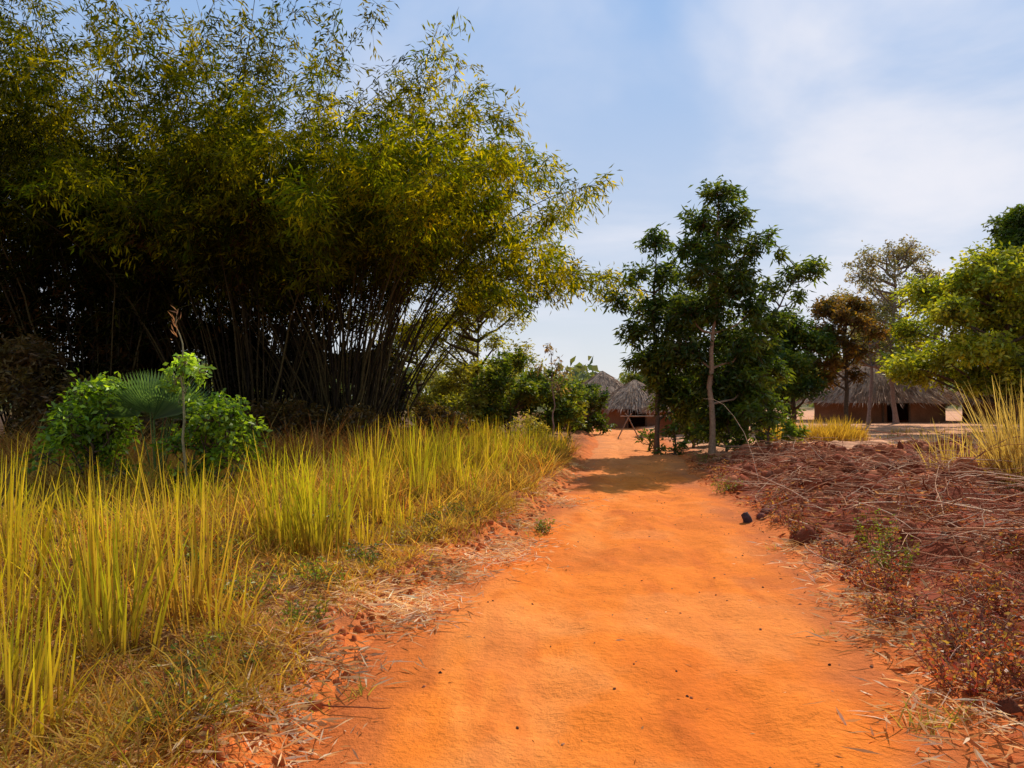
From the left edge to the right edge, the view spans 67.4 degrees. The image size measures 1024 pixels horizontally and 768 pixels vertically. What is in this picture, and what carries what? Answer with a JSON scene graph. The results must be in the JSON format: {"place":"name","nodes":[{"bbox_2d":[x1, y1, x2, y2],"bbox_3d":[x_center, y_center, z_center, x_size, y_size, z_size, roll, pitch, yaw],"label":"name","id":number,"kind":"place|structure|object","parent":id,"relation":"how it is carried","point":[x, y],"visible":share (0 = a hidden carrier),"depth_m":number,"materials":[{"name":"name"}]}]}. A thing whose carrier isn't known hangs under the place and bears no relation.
{"place":"outdoors","nodes":[
{"label":"outdoors","id":0,"kind":"place"},
{"bbox_2d":[0,397,1023,767],"bbox_3d":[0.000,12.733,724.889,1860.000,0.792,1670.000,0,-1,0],"label":"ground","id":1,"kind":"structure","parent":0,"point":[998,745],"depth_m":6.06,"materials":[{"name":"soil"}]},
{"bbox_2d":[0,327,73,439],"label":"undergrowth","id":2,"kind":"object","parent":1,"relation":"on","point":[21,362],"visible":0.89,"depth_m":16.75,"materials":[{"name":"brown plant"}]},
{"bbox_2d":[6,366,157,444],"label":"undergrowth","id":3,"kind":"object","parent":1,"relation":"on","point":[45,401],"visible":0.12,"depth_m":16.64,"materials":[{"name":"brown plant"}]},
{"bbox_2d":[19,368,147,488],"bbox_3d":[-5.478,0.660,10.114,1.393,1.735,1.710,0,-1,-13],"label":"green bush","id":4,"kind":"object","parent":1,"relation":"on","point":[103,436],"visible":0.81,"depth_m":9.78,"materials":[{"name":"green plant"}]},
{"bbox_2d":[30,411,180,453],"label":"undergrowth","id":5,"kind":"object","parent":1,"relation":"on","point":[148,429],"visible":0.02,"depth_m":15.90,"materials":[{"name":"green plant"}]},
{"bbox_2d":[0,7,227,414],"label":"bamboo clump","id":6,"kind":"object","parent":1,"relation":"on","point":[74,47],"visible":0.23,"depth_m":17.26,"materials":[{"name":"green plant"}]},
{"bbox_2d":[59,321,181,410],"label":"undergrowth","id":7,"kind":"object","parent":1,"relation":"on","point":[85,342],"visible":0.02,"depth_m":22.20,"materials":[{"name":"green plant"}]},
{"bbox_2d":[90,369,215,479],"bbox_3d":[-4.469,0.619,9.916,1.132,1.659,1.452,-1,-1,39],"label":"fan palm","id":8,"kind":"object","parent":1,"relation":"on","point":[149,398],"visible":0.76,"depth_m":9.82,"materials":[{"name":"green plant"}]},
{"bbox_2d":[147,414,190,448],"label":"undergrowth","id":9,"kind":"object","parent":1,"relation":"on","point":[180,423],"visible":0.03,"depth_m":17.04,"materials":[{"name":"green plant"}]},
{"bbox_2d":[125,656,244,733],"bbox_3d":[-1.522,1.433,3.461,0.502,0.289,0.458,-1,-1,44],"label":"weed","id":10,"kind":"object","parent":1,"relation":"on","point":[223,710],"visible":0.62,"depth_m":3.48,"materials":[{"name":"green plant"}]},
{"bbox_2d":[155,316,216,488],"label":"sapling","id":11,"kind":"object","parent":1,"relation":"on","point":[183,368],"visible":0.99,"depth_m":9.57,"materials":[{"name":"green plant"}]},
{"bbox_2d":[169,306,180,339],"bbox_3d":[-4.229,-0.770,9.616,0.162,0.441,0.165,0,-1,-24],"label":"seed head","id":12,"kind":"object","parent":11,"relation":"attached to","point":[173,322],"visible":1,"depth_m":9.60},
{"bbox_2d":[0,0,374,445],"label":"bamboo clump","id":13,"kind":"object","parent":1,"relation":"on","point":[117,357],"visible":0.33,"depth_m":18.72,"materials":[{"name":"green plant"}]},
{"bbox_2d":[0,0,377,435],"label":"bamboo clump","id":14,"kind":"object","parent":1,"relation":"on","point":[54,21],"visible":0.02,"depth_m":20.30,"materials":[{"name":"green plant"}]},
{"bbox_2d":[148,386,272,489],"bbox_3d":[-3.860,0.745,9.926,1.486,1.469,1.433,0,-1,-16],"label":"green bush","id":15,"kind":"object","parent":1,"relation":"on","point":[205,428],"visible":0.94,"depth_m":9.67,"materials":[{"name":"green plant"}]},
{"bbox_2d":[173,526,259,571],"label":"weed","id":16,"kind":"object","parent":1,"relation":"on","point":[189,555],"visible":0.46,"depth_m":6.16,"materials":[{"name":"green plant"}]},
{"bbox_2d":[169,630,275,675],"bbox_3d":[-1.591,1.475,4.149,0.495,0.267,0.461,0,-1,20],"label":"weed","id":17,"kind":"object","parent":1,"relation":"on","point":[210,655],"visible":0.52,"depth_m":4.17,"materials":[{"name":"green plant"}]},
{"bbox_2d":[172,315,279,419],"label":"undergrowth","id":18,"kind":"object","parent":1,"relation":"on","point":[232,354],"visible":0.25,"depth_m":21.57,"materials":[{"name":"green plant"}]},
{"bbox_2d":[188,411,292,457],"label":"undergrowth","id":19,"kind":"object","parent":1,"relation":"on","point":[275,432],"visible":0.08,"depth_m":16.36,"materials":[{"name":"green plant"}]},
{"bbox_2d":[201,556,294,606],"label":"weed","id":20,"kind":"object","parent":1,"relation":"on","point":[256,586],"visible":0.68,"depth_m":5.42,"materials":[{"name":"green plant"}]},
{"bbox_2d":[0,0,525,403],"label":"bamboo clump","id":21,"kind":"object","parent":1,"relation":"on","point":[262,42],"visible":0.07,"depth_m":18.81,"materials":[{"name":"green plant"}]},
{"bbox_2d":[0,0,534,438],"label":"bamboo clump","id":22,"kind":"object","parent":1,"relation":"on","point":[214,166],"visible":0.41,"depth_m":17.21,"materials":[{"name":"green plant"}]},
{"bbox_2d":[0,410,571,752],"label":"tall grass","id":23,"kind":"structure","parent":1,"relation":"on","point":[302,526],"depth_m":5.43,"materials":[{"name":"yellow plant"}]},
{"bbox_2d":[244,330,337,430],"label":"undergrowth","id":24,"kind":"object","parent":1,"relation":"on","point":[266,362],"visible":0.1,"depth_m":22.14,"materials":[{"name":"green plant"}]},
{"bbox_2d":[243,393,345,441],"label":"undergrowth","id":25,"kind":"object","parent":1,"relation":"on","point":[277,408],"visible":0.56,"depth_m":18.04,"materials":[{"name":"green plant"}]},
{"bbox_2d":[0,404,591,767],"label":"short grass","id":26,"kind":"structure","parent":1,"relation":"on","point":[104,740],"depth_m":5.97,"materials":[{"name":"yellow plant"}]},
{"bbox_2d":[259,587,336,628],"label":"weed","id":27,"kind":"object","parent":1,"relation":"on","point":[297,613],"visible":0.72,"depth_m":5.01,"materials":[{"name":"green plant"}]},
{"bbox_2d":[288,551,349,587],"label":"weed","id":28,"kind":"object","parent":1,"relation":"on","point":[313,574],"visible":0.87,"depth_m":5.83,"materials":[{"name":"green plant"}]},
{"bbox_2d":[1,7,649,435],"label":"bamboo clump","id":29,"kind":"object","parent":1,"relation":"on","point":[471,229],"visible":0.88,"depth_m":17.74,"materials":[{"name":"green plant"}]},
{"bbox_2d":[312,502,353,531],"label":"weed","id":30,"kind":"object","parent":1,"relation":"on","point":[332,513],"visible":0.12,"depth_m":7.87,"materials":[{"name":"green plant"}]},
{"bbox_2d":[321,402,402,443],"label":"undergrowth","id":31,"kind":"object","parent":1,"relation":"on","point":[361,412],"visible":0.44,"depth_m":18.24,"materials":[{"name":"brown plant"}]},
{"bbox_2d":[340,539,383,566],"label":"weed","id":32,"kind":"object","parent":1,"relation":"on","point":[353,551],"visible":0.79,"depth_m":6.45,"materials":[{"name":"green plant"}]},
{"bbox_2d":[319,343,413,425],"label":"undergrowth","id":33,"kind":"object","parent":1,"relation":"on","point":[392,356],"visible":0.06,"depth_m":22.98,"materials":[{"name":"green plant"}]},
{"bbox_2d":[376,313,448,429],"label":"airy tree","id":34,"kind":"object","parent":1,"relation":"on","point":[418,383],"visible":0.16,"depth_m":28.47,"materials":[{"name":"green plant"}]},
{"bbox_2d":[389,518,445,543],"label":"weed","id":35,"kind":"object","parent":1,"relation":"on","point":[400,539],"visible":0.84,"depth_m":7.43,"materials":[{"name":"green plant"}]},
{"bbox_2d":[402,507,446,527],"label":"weed","id":36,"kind":"object","parent":1,"relation":"on","point":[433,516],"visible":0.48,"depth_m":8.24,"materials":[{"name":"green plant"}]},
{"bbox_2d":[399,396,475,436],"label":"undergrowth","id":37,"kind":"object","parent":1,"relation":"on","point":[424,414],"visible":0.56,"depth_m":19.08,"materials":[{"name":"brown plant"}]},
{"bbox_2d":[414,382,495,435],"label":"shrub","id":38,"kind":"object","parent":1,"relation":"on","point":[481,398],"visible":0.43,"depth_m":22.27,"materials":[{"name":"green plant"}]},
{"bbox_2d":[438,496,480,518],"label":"weed","id":39,"kind":"object","parent":1,"relation":"on","point":[461,508],"visible":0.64,"depth_m":8.78,"materials":[{"name":"green plant"}]},
{"bbox_2d":[0,354,960,409],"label":"distant tree line","id":40,"kind":"object","parent":1,"relation":"on","point":[579,370],"visible":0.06,"depth_m":79.88,"materials":[{"name":"green plant"}]},
{"bbox_2d":[416,277,546,404],"bbox_3d":[-1.226,-1.095,27.249,5.139,5.817,4.110,-1,-1,38],"label":"airy tree","id":41,"kind":"object","parent":1,"relation":"on","point":[461,374],"visible":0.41,"depth_m":26.66,"materials":[{"name":"green plant"}]},
{"bbox_2d":[463,346,555,435],"bbox_3d":[-0.157,0.304,23.454,2.771,2.945,3.030,0,-1,24],"label":"shrub","id":42,"kind":"object","parent":1,"relation":"on","point":[508,405],"visible":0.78,"depth_m":22.98,"materials":[{"name":"green plant"}]},
{"bbox_2d":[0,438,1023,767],"bbox_3d":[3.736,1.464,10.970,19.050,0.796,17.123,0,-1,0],"label":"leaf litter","id":43,"kind":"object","parent":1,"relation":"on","point":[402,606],"visible":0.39,"depth_m":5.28,"materials":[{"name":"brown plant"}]},
{"bbox_2d":[17,434,1023,767],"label":"soil clods","id":44,"kind":"object","parent":1,"relation":"on","point":[1007,706],"visible":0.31,"depth_m":10.16,"materials":[{"name":"brown soil"}]},
{"bbox_2d":[505,406,551,438],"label":"shrub","id":45,"kind":"object","parent":1,"relation":"on","point":[530,420],"visible":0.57,"depth_m":21.47,"materials":[{"name":"green plant"}]},
{"bbox_2d":[39,401,1023,767],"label":"dry stalks","id":46,"kind":"object","parent":1,"relation":"on","point":[917,483],"visible":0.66,"depth_m":8.78,"materials":[{"name":"brown plant"}]},
{"bbox_2d":[529,343,574,436],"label":"bare sapling","id":47,"kind":"object","parent":1,"relation":"on","point":[550,347],"visible":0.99,"depth_m":22.01,"materials":[{"name":"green plant"}]},
{"bbox_2d":[519,360,588,435],"bbox_3d":[1.234,0.532,24.360,2.409,2.610,2.184,0,-1,0],"label":"shrub","id":48,"kind":"object","parent":1,"relation":"on","point":[566,411],"visible":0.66,"depth_m":23.91,"materials":[{"name":"green plant"}]},
{"bbox_2d":[546,398,583,431],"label":"shrub","id":49,"kind":"object","parent":1,"relation":"on","point":[569,422],"visible":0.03,"depth_m":29.90,"materials":[{"name":"green plant"}]},
{"bbox_2d":[554,388,589,437],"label":"shrub","id":50,"kind":"object","parent":1,"relation":"on","point":[579,425],"visible":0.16,"depth_m":25.42,"materials":[{"name":"green plant"}]},
{"bbox_2d":[560,378,616,433],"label":"shrub","id":51,"kind":"object","parent":1,"relation":"on","point":[596,403],"visible":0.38,"depth_m":30.83,"materials":[{"name":"green plant"}]},
{"bbox_2d":[581,371,623,416],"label":"thatched hut","id":52,"kind":"object","parent":1,"relation":"on","point":[603,379],"visible":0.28,"depth_m":54.95,"materials":[{"name":"grey plant"}]},
{"bbox_2d":[591,379,655,428],"bbox_3d":[6.398,1.046,39.983,5.102,2.574,5.202,0,-1,0],"label":"thatched hut","id":53,"kind":"object","parent":1,"relation":"on","point":[629,398],"visible":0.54,"depth_m":38.72,"materials":[{"name":"grey plant"}]},
{"bbox_2d":[618,349,677,385],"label":"broadleaf tree","id":54,"kind":"object","parent":1,"relation":"on","point":[629,376],"visible":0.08,"depth_m":49.59,"materials":[{"name":"green plant"}]},
{"bbox_2d":[599,222,717,454],"bbox_3d":[4.268,-1.262,21.394,3.632,6.549,2.376,0,-1,-21],"label":"broadleaf tree","id":55,"kind":"object","parent":1,"relation":"on","point":[671,390],"visible":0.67,"depth_m":21.36,"materials":[{"name":"green plant"}]},
{"bbox_2d":[651,419,687,454],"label":"shrub","id":56,"kind":"object","parent":1,"relation":"on","point":[671,430],"visible":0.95,"depth_m":20.84,"materials":[{"name":"green plant"}]},
{"bbox_2d":[639,401,724,433],"bbox_3d":[7.397,0.831,30.952,4.640,2.374,4.630,0,-1,0],"label":"thatched hut","id":57,"kind":"object","parent":1,"relation":"on","point":[662,421],"visible":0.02,"depth_m":30.45,"materials":[{"name":"brown plant"}]},
{"bbox_2d":[670,378,724,447],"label":"shrub","id":58,"kind":"object","parent":1,"relation":"on","point":[688,431],"visible":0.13,"depth_m":22.71,"materials":[{"name":"green plant"}]},
{"bbox_2d":[687,446,722,465],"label":"weed","id":59,"kind":"object","parent":1,"relation":"on","point":[697,454],"visible":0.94,"depth_m":17.04,"materials":[{"name":"green plant"}]},
{"bbox_2d":[652,174,784,453],"bbox_3d":[5.434,-1.780,20.299,3.558,7.360,2.556,0,-1,0],"label":"broadleaf tree","id":60,"kind":"object","parent":1,"relation":"on","point":[730,281],"visible":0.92,"depth_m":19.98,"materials":[{"name":"green plant"}]},
{"bbox_2d":[706,459,733,476],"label":"weed","id":61,"kind":"object","parent":1,"relation":"on","point":[720,469],"visible":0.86,"depth_m":14.44,"materials":[{"name":"green plant"}]},
{"bbox_2d":[689,392,757,451],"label":"shrub","id":62,"kind":"object","parent":1,"relation":"on","point":[726,438],"visible":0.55,"depth_m":20.22,"materials":[{"name":"green plant"}]},
{"bbox_2d":[701,324,781,429],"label":"broadleaf tree","id":63,"kind":"object","parent":1,"relation":"on","point":[752,424],"visible":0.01,"depth_m":29.68,"materials":[{"name":"green plant"}]},
{"bbox_2d":[714,332,779,432],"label":"broadleaf tree","id":64,"kind":"object","parent":1,"relation":"on","point":[723,352],"depth_m":27.86,"materials":[{"name":"green plant"}]},
{"bbox_2d":[741,508,776,522],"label":"rocks","id":65,"kind":"object","parent":1,"relation":"on","point":[746,517],"visible":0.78,"depth_m":9.57,"materials":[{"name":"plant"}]},
{"bbox_2d":[746,489,788,508],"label":"weed","id":66,"kind":"object","parent":1,"relation":"on","point":[768,499],"visible":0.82,"depth_m":10.39,"materials":[{"name":"brown plant"}]},
{"bbox_2d":[727,364,810,444],"bbox_3d":[6.458,0.624,19.550,1.828,2.308,1.716,0,-1,0],"label":"shrub","id":67,"kind":"object","parent":1,"relation":"on","point":[743,411],"visible":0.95,"depth_m":19.45,"materials":[{"name":"green plant"}]},
{"bbox_2d":[722,224,832,443],"bbox_3d":[7.071,-1.295,20.809,2.989,5.934,1.936,0,-1,25],"label":"broadleaf tree","id":68,"kind":"object","parent":1,"relation":"on","point":[779,321],"visible":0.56,"depth_m":20.75,"materials":[{"name":"green plant"}]},
{"bbox_2d":[763,502,809,524],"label":"weed","id":69,"kind":"object","parent":1,"relation":"on","point":[793,515],"visible":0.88,"depth_m":9.18,"materials":[{"name":"brown plant"}]},
{"bbox_2d":[758,308,846,423],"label":"broadleaf tree","id":70,"kind":"object","parent":1,"relation":"on","point":[799,360],"visible":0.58,"depth_m":28.26,"materials":[{"name":"green plant"}]},
{"bbox_2d":[783,517,821,537],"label":"weed","id":71,"kind":"object","parent":1,"relation":"on","point":[796,529],"visible":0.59,"depth_m":8.26,"materials":[{"name":"brown plant"}]},
{"bbox_2d":[795,467,835,479],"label":"weed","id":72,"kind":"object","parent":1,"relation":"on","point":[812,474],"visible":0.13,"depth_m":11.98,"materials":[{"name":"green plant"}]},
{"bbox_2d":[815,532,864,566],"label":"weed","id":73,"kind":"object","parent":1,"relation":"on","point":[825,554],"visible":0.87,"depth_m":7.05,"materials":[{"name":"brown plant"}]},
{"bbox_2d":[800,293,891,427],"bbox_3d":[12.547,-0.890,29.187,3.442,5.396,2.950,0,-1,0],"label":"broadleaf tree","id":74,"kind":"object","parent":1,"relation":"on","point":[844,313],"visible":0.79,"depth_m":29.06,"materials":[{"name":"brown plant"}]},
{"bbox_2d":[826,323,894,373],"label":"broadleaf tree","id":75,"kind":"object","parent":1,"relation":"on","point":[868,347],"visible":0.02,"depth_m":45.03,"materials":[{"name":"green plant"}]},
{"bbox_2d":[836,553,914,593],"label":"weed","id":76,"kind":"object","parent":1,"relation":"on","point":[872,579],"visible":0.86,"depth_m":6.15,"materials":[{"name":"brown plant"}]},
{"bbox_2d":[851,499,900,548],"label":"weed","id":77,"kind":"object","parent":1,"relation":"on","point":[879,529],"visible":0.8,"depth_m":7.64,"materials":[{"name":"green plant"}]},
{"bbox_2d":[733,374,1023,491],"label":"dry grass","id":78,"kind":"structure","parent":1,"relation":"on","point":[1008,453],"depth_m":11.00,"materials":[{"name":"yellow plant"}]},
{"bbox_2d":[795,355,969,422],"bbox_3d":[18.099,0.236,38.031,8.344,3.479,7.430,0,-1,0],"label":"thatched hut","id":79,"kind":"object","parent":1,"relation":"on","point":[914,404],"visible":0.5,"depth_m":35.79,"materials":[{"name":"brown plant"}]},
{"bbox_2d":[841,295,928,424],"bbox_3d":[15.527,-0.968,33.021,3.663,5.550,2.965,0,-1,0],"label":"sparse tree","id":80,"kind":"object","parent":1,"relation":"on","point":[871,364],"visible":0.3,"depth_m":32.93,"materials":[{"name":"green plant"}]},
{"bbox_2d":[857,531,920,576],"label":"weed","id":81,"kind":"object","parent":1,"relation":"on","point":[883,561],"visible":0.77,"depth_m":6.67,"materials":[{"name":"green plant"}]},
{"bbox_2d":[857,584,930,624],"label":"weed","id":82,"kind":"object","parent":1,"relation":"on","point":[894,601],"visible":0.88,"depth_m":5.33,"materials":[{"name":"brown plant"}]},
{"bbox_2d":[828,234,981,423],"bbox_3d":[17.231,-2.394,33.779,6.240,8.414,6.460,0,-1,22],"label":"sparse tree","id":83,"kind":"object","parent":1,"relation":"on","point":[905,252],"visible":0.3,"depth_m":33.91,"materials":[{"name":"green plant"}]},
{"bbox_2d":[894,496,969,519],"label":"weed","id":84,"kind":"object","parent":1,"relation":"on","point":[946,511],"visible":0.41,"depth_m":8.41,"materials":[{"name":"brown plant"}]},
{"bbox_2d":[875,237,1023,432],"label":"spreading tree","id":85,"kind":"object","parent":1,"relation":"on","point":[987,293],"visible":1,"depth_m":24.34,"materials":[{"name":"green plant"}]},
{"bbox_2d":[901,616,1023,702],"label":"weed","id":86,"kind":"object","parent":1,"relation":"on","point":[950,679],"visible":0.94,"depth_m":4.03,"materials":[{"name":"brown plant"}]},
{"bbox_2d":[908,588,1023,659],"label":"weed","id":87,"kind":"object","parent":1,"relation":"on","point":[964,632],"visible":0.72,"depth_m":4.58,"materials":[{"name":"brown plant"}]},
{"bbox_2d":[940,560,1023,613],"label":"weed","id":88,"kind":"object","parent":1,"relation":"on","point":[995,595],"visible":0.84,"depth_m":5.52,"materials":[{"name":"brown plant"}]},
{"bbox_2d":[947,389,1019,423],"bbox_3d":[23.410,0.269,35.975,5.980,3.377,5.758,0,-1,0],"label":"thatched hut","id":89,"kind":"object","parent":1,"relation":"on","point":[971,402],"visible":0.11,"depth_m":35.25,"materials":[{"name":"brown plant"}]},
{"bbox_2d":[961,203,1023,422],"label":"broadleaf tree","id":90,"kind":"object","parent":1,"relation":"on","point":[1007,227],"visible":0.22,"depth_m":33.89,"materials":[{"name":"green plant"}]},
{"bbox_2d":[963,529,1023,561],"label":"weed","id":91,"kind":"object","parent":1,"relation":"on","point":[1009,545],"visible":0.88,"depth_m":6.50,"materials":[{"name":"brown plant"}]},
{"bbox_2d":[966,592,1023,650],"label":"weed","id":92,"kind":"object","parent":1,"relation":"on","point":[1016,593],"visible":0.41,"depth_m":4.95,"materials":[{"name":"brown plant"}]},
{"bbox_2d":[975,625,1023,691],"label":"weed","id":93,"kind":"object","parent":1,"relation":"on","point":[1010,660],"visible":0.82,"depth_m":3.96,"materials":[{"name":"brown plant"}]},
{"bbox_2d":[0,0,1023,395],"label":"sky","id":94,"kind":"structure","parent":0,"point":[847,123],"materials":[{"name":"blue"}]},
{"bbox_2d":[283,427,979,767],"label":"dirt path","id":95,"kind":"structure","parent":0,"point":[502,686],"depth_m":4.65,"materials":[{"name":"orange soil"}]},
{"bbox_2d":[533,516,555,533],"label":"weed","id":96,"kind":"object","parent":95,"relation":"on","point":[541,529],"visible":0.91,"depth_m":8.84,"materials":[{"name":"green plant"}]},
{"bbox_2d":[312,462,949,767],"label":"pebbles","id":97,"kind":"object","parent":95,"relation":"on","point":[562,744],"visible":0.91,"depth_m":5.09,"materials":[{"name":"brown stone"}]},
{"bbox_2d":[302,519,981,739],"bbox_3d":[0.933,1.611,6.451,3.412,0.239,5.656,0,-1,7],"label":"grass tuft","id":98,"kind":"object","parent":95,"relation":"on","point":[910,720],"visible":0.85,"depth_m":3.78,"materials":[{"name":"plant"}]},
{"bbox_2d":[635,427,654,450],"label":"shrub","id":99,"kind":"object","parent":95,"relation":"on","point":[649,438],"visible":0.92,"depth_m":22.95,"materials":[{"name":"green plant"}]},
{"bbox_2d":[618,413,683,437],"bbox_3d":[5.299,1.575,29.030,2.642,0.976,0.147,0,-1,0],"label":"pole rack","id":100,"kind":"object","parent":95,"relation":"on","point":[632,424],"visible":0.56,"depth_m":29.02,"materials":[{"name":"brown wood"}]},
{"bbox_2d":[711,473,742,493],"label":"weed","id":101,"kind":"object","parent":95,"relation":"on","point":[724,488],"visible":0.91,"depth_m":12.62,"materials":[{"name":"green plant"}]}
]}

